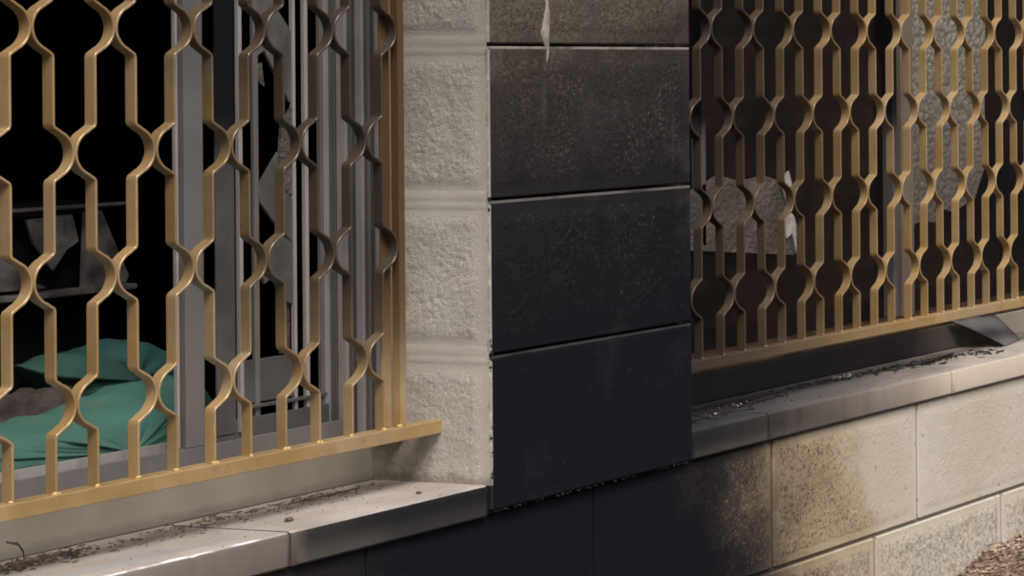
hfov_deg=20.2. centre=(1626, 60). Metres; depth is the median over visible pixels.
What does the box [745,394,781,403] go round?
twig
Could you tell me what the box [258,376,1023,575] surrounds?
base wall
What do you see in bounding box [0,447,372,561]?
window upstand
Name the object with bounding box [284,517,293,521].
pebble
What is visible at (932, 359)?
twig
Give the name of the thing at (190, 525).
straw bits
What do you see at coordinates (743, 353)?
window grille
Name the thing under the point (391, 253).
window grille
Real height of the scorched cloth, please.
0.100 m
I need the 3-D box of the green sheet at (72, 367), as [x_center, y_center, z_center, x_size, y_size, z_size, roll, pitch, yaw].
[-2.095,0.463,3.265,0.111,0.156,0.253,-1,0,15]
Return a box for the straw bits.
[0,482,383,572]
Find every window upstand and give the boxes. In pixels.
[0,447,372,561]
[691,307,1023,405]
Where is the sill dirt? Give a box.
[0,483,439,575]
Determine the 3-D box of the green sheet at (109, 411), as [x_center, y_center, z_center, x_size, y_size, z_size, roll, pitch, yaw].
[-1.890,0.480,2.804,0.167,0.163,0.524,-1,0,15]
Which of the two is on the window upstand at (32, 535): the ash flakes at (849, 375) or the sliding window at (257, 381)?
the sliding window at (257, 381)
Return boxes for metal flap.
[952,315,1019,345]
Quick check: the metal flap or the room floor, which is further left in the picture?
the room floor
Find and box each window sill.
[0,480,487,575]
[692,333,1023,459]
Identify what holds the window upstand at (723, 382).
on the window sill at (809, 408)
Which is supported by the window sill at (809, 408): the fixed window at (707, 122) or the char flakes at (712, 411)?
the char flakes at (712, 411)
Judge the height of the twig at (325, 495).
0.003 m
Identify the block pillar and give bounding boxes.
[372,0,691,512]
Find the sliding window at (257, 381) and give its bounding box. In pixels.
[0,0,392,501]
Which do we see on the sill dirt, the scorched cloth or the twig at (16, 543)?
the twig at (16, 543)
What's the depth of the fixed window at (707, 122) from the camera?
4.18 m
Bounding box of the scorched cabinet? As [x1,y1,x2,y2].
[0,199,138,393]
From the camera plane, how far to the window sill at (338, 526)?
2.78 m
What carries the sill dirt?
on the window sill at (338, 526)
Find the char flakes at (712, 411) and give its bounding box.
[692,346,1003,422]
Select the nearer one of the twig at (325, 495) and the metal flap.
the twig at (325, 495)
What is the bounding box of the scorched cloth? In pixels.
[0,384,87,422]
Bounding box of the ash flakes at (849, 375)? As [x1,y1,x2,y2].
[698,363,928,416]
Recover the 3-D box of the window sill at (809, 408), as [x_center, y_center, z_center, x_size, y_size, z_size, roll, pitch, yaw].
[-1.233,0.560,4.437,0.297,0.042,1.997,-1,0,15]
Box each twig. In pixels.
[6,541,23,558]
[290,487,359,502]
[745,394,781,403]
[910,353,953,366]
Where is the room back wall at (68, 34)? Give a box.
[0,0,317,375]
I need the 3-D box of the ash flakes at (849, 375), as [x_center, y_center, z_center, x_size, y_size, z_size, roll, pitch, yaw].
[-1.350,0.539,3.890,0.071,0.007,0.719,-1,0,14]
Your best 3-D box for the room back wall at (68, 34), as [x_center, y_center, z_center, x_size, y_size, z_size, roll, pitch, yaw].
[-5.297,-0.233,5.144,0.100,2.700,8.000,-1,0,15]
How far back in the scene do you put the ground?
4.18 m
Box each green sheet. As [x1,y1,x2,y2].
[0,375,211,472]
[13,338,173,395]
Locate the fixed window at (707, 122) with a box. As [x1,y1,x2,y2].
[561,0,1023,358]
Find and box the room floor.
[205,359,318,414]
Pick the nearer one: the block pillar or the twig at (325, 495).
the twig at (325, 495)
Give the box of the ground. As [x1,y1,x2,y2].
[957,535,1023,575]
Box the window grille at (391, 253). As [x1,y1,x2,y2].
[0,0,441,522]

